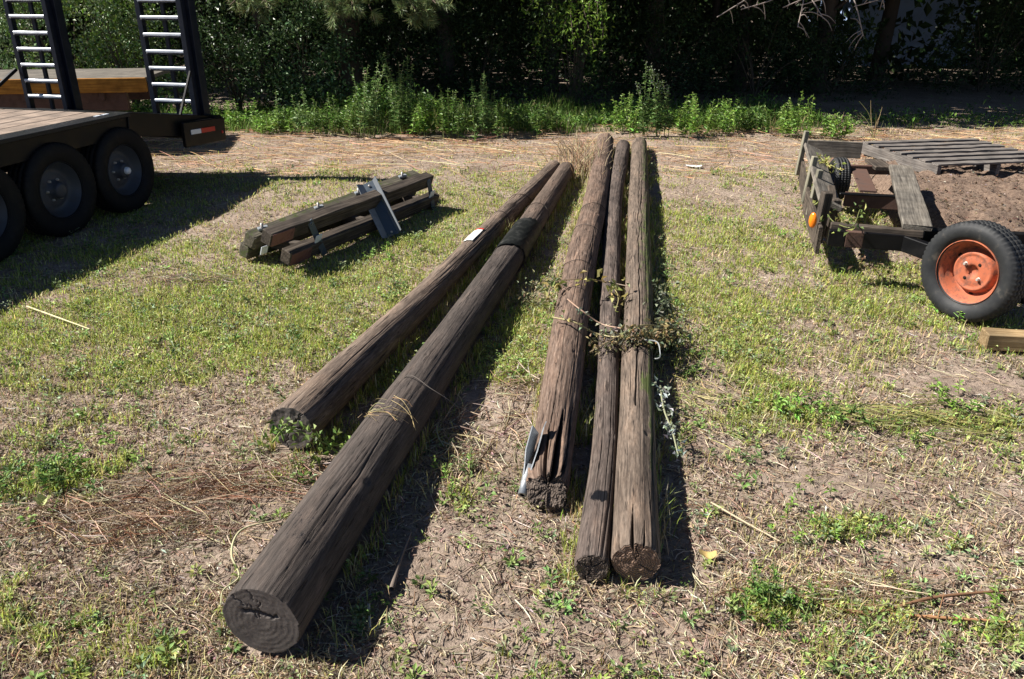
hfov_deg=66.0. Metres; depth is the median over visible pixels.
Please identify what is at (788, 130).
hedge weed
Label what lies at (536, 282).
leaf tangle
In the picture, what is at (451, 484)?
field weed
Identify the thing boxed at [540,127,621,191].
dead stalk tuft
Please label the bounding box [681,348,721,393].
field weed
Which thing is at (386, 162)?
mown straw band
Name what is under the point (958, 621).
field weed
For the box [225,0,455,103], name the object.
pine tree
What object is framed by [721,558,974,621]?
bent straw
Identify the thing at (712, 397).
flattened grass
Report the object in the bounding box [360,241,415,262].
field weed
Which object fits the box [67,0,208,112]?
bush
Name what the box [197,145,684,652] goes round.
edge grass
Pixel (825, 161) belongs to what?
creeping weed
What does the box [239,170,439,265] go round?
crossarm bundle
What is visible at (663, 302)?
leaf tangle
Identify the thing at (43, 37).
tree
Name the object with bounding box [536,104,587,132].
hedge weed
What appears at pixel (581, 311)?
wilted vine
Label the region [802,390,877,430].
field weed
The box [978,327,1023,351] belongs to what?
timber block
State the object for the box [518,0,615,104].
tree
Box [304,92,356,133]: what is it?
hedge weed
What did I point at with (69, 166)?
equipment trailer
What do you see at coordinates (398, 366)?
green grass
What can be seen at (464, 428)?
straw tuft
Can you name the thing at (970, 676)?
stubble
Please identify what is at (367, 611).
field weed
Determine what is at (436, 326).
clover
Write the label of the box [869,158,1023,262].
dirt heap
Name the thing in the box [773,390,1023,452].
flattened stalks
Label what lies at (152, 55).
tree
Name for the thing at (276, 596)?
wooden pole
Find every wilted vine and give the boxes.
[539,268,629,304]
[552,310,693,341]
[567,299,624,335]
[606,281,627,311]
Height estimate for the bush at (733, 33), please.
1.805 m
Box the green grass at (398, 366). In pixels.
[0,122,1023,678]
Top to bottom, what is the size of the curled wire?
0.207 m
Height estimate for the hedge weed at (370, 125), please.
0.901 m
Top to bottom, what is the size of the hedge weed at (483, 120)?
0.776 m
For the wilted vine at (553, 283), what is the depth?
4.36 m
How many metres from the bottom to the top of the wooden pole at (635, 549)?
0.176 m
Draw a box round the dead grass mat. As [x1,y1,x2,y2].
[110,268,270,294]
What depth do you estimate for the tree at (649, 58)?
13.28 m
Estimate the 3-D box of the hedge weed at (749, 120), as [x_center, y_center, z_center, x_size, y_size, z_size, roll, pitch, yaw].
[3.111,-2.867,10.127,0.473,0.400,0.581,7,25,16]
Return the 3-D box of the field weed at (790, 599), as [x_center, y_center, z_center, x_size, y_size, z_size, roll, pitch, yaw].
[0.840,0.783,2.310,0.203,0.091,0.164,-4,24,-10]
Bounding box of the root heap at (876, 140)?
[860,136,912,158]
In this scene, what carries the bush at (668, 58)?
on the ground at (914, 96)
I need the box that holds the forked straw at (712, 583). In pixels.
[693,574,731,584]
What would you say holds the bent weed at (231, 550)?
on the ground at (914, 96)
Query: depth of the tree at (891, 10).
15.22 m
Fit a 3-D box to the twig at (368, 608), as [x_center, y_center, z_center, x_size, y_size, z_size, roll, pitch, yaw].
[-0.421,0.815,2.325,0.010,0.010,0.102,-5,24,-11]
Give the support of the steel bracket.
attached to the wooden pole at (548, 476)
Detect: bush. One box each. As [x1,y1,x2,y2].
[0,0,167,95]
[0,7,43,69]
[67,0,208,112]
[150,0,320,109]
[219,0,372,110]
[311,0,478,100]
[399,0,558,102]
[501,0,646,109]
[586,0,740,100]
[683,0,838,99]
[763,2,909,101]
[902,0,1023,95]
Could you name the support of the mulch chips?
on the dirt heap at (883, 182)
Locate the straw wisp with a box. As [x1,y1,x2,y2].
[364,396,417,429]
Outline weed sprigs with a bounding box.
[0,160,1023,678]
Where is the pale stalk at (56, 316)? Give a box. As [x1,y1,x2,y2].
[26,306,89,329]
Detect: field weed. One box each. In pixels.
[0,449,75,496]
[36,426,141,479]
[324,571,390,627]
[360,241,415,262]
[430,447,472,497]
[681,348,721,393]
[709,434,785,483]
[736,558,783,621]
[750,386,840,442]
[757,578,819,638]
[767,481,884,548]
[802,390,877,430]
[850,417,938,459]
[927,303,995,321]
[930,377,984,414]
[951,582,1007,646]
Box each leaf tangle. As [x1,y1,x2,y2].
[513,262,564,309]
[583,321,631,363]
[604,312,684,360]
[643,274,692,373]
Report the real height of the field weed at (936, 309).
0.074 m
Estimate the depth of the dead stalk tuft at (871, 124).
9.69 m
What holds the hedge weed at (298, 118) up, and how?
on the ground at (914, 96)
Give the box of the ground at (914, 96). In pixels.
[0,0,1023,678]
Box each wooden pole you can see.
[222,162,573,652]
[269,160,559,448]
[526,133,613,512]
[574,140,629,581]
[611,137,660,580]
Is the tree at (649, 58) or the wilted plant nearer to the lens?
the wilted plant
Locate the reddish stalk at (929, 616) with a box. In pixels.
[878,593,1009,622]
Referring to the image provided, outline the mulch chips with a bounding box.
[872,158,1023,227]
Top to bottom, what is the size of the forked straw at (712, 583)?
0.014 m
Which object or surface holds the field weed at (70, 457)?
on the ground at (914, 96)
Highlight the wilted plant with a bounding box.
[651,376,688,460]
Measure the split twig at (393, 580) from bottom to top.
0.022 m
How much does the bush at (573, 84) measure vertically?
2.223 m
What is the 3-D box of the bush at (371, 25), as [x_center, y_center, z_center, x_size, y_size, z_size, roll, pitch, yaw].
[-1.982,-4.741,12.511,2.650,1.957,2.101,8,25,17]
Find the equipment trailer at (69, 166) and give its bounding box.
[0,0,225,260]
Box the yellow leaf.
[699,549,716,558]
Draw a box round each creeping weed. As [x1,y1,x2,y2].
[257,416,350,463]
[812,200,866,235]
[816,152,845,173]
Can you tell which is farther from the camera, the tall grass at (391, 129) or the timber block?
the tall grass at (391, 129)
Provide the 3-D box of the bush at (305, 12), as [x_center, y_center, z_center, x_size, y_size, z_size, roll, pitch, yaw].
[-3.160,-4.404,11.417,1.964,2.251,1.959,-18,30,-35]
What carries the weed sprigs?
on the ground at (914, 96)
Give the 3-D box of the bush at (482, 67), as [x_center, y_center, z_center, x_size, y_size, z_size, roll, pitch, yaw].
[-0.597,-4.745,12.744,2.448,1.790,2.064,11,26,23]
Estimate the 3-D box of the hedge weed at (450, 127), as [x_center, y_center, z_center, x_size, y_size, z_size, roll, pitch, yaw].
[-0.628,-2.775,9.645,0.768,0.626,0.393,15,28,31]
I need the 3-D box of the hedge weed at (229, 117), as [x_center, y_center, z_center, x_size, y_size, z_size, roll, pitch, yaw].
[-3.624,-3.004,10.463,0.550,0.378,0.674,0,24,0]
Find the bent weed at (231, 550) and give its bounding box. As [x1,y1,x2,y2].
[220,519,280,603]
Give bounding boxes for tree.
[22,3,50,68]
[131,1,160,81]
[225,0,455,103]
[252,0,276,93]
[437,0,455,98]
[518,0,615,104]
[542,0,558,92]
[642,0,663,96]
[699,0,884,93]
[729,0,751,91]
[807,0,848,93]
[866,0,900,82]
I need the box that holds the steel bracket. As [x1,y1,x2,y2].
[518,421,546,497]
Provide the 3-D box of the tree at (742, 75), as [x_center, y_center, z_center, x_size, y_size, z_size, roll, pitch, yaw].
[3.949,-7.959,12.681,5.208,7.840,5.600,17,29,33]
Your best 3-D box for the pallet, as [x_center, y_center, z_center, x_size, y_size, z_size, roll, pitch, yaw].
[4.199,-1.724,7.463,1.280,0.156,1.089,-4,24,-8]
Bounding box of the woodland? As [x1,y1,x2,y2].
[0,0,1023,86]
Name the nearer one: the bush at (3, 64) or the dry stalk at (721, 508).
the dry stalk at (721, 508)
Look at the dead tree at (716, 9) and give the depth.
10.47 m
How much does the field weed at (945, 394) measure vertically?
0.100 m
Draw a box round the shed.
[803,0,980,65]
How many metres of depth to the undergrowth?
10.97 m
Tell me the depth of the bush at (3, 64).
11.83 m
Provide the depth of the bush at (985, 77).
13.76 m
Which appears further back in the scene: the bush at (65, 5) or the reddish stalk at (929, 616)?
the bush at (65, 5)
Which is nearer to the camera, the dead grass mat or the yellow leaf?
the yellow leaf
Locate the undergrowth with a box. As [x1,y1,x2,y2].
[129,75,1023,127]
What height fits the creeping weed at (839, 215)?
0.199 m
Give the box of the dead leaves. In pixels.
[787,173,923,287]
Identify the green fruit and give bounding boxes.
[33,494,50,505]
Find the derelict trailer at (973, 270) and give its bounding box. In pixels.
[794,130,1023,322]
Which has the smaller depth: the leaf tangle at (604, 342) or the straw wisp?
the straw wisp
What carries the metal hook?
attached to the wooden pole at (635, 549)
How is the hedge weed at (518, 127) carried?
on the ground at (914, 96)
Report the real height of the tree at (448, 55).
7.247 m
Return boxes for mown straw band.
[141,124,1023,181]
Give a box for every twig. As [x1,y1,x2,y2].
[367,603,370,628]
[389,532,411,590]
[704,588,769,603]
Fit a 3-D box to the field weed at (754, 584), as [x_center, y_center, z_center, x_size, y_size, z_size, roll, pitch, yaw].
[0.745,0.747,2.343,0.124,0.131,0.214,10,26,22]
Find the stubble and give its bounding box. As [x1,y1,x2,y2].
[0,220,1023,678]
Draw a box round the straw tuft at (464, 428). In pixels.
[408,361,540,494]
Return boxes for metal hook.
[645,339,661,358]
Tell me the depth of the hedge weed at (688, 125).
9.74 m
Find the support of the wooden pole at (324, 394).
on the ground at (914, 96)
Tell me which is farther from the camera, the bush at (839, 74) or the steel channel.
the bush at (839, 74)
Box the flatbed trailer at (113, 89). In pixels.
[0,68,169,110]
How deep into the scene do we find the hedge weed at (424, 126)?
9.87 m
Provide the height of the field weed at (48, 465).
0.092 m
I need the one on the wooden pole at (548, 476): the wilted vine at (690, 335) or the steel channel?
the wilted vine at (690, 335)
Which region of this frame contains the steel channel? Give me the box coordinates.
[356,176,401,238]
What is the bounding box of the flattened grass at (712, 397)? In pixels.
[655,357,804,450]
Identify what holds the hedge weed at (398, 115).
on the ground at (914, 96)
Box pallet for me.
[861,138,1023,174]
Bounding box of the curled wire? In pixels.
[404,375,459,417]
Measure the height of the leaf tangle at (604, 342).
0.204 m
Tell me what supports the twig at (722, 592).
on the ground at (914, 96)
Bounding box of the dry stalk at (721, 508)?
[710,502,779,541]
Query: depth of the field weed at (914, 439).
3.25 m
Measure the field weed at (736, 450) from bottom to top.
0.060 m
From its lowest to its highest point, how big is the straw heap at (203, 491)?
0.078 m
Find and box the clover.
[0,122,1023,678]
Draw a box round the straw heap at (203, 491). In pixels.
[0,446,501,583]
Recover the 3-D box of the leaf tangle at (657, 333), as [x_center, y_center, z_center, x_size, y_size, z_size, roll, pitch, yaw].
[0.718,-0.036,3.920,0.283,0.296,0.643,14,28,29]
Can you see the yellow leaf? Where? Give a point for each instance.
(712, 554)
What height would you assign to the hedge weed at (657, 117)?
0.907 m
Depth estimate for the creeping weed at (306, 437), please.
3.07 m
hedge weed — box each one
[214,98,259,127]
[250,106,293,134]
[272,86,319,132]
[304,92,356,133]
[351,62,387,137]
[378,52,413,133]
[405,87,439,136]
[436,84,481,141]
[469,73,497,135]
[492,97,541,136]
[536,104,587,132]
[600,91,641,138]
[635,62,673,136]
[675,92,714,139]
[703,95,739,135]
[734,102,770,133]
[776,91,816,138]
[819,112,855,139]
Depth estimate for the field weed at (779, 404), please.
3.44 m
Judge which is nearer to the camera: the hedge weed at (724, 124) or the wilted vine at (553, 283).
the wilted vine at (553, 283)
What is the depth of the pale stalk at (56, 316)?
4.39 m
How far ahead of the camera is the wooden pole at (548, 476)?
3.61 m
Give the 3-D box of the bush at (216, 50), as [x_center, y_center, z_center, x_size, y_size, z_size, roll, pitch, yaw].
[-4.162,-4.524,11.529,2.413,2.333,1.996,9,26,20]
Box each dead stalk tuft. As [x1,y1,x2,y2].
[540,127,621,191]
[859,101,883,137]
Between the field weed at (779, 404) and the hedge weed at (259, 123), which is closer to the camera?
the field weed at (779, 404)
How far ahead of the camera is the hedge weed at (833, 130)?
9.67 m
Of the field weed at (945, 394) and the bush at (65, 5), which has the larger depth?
the bush at (65, 5)
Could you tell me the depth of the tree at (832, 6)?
13.51 m
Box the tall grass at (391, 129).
[130,90,1023,135]
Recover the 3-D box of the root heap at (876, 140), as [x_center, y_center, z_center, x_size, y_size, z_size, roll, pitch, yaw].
[4.106,-2.080,8.588,0.752,0.220,0.644,-18,30,-35]
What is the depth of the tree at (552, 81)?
13.90 m
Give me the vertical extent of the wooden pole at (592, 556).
0.164 m
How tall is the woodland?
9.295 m
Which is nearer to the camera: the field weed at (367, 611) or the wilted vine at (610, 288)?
the field weed at (367, 611)
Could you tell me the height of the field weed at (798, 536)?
0.072 m
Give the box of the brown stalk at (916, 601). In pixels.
[718,577,1023,616]
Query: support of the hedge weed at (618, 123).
on the ground at (914, 96)
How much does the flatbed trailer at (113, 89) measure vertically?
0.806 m
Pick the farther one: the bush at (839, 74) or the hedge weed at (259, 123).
the bush at (839, 74)
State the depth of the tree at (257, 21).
13.86 m

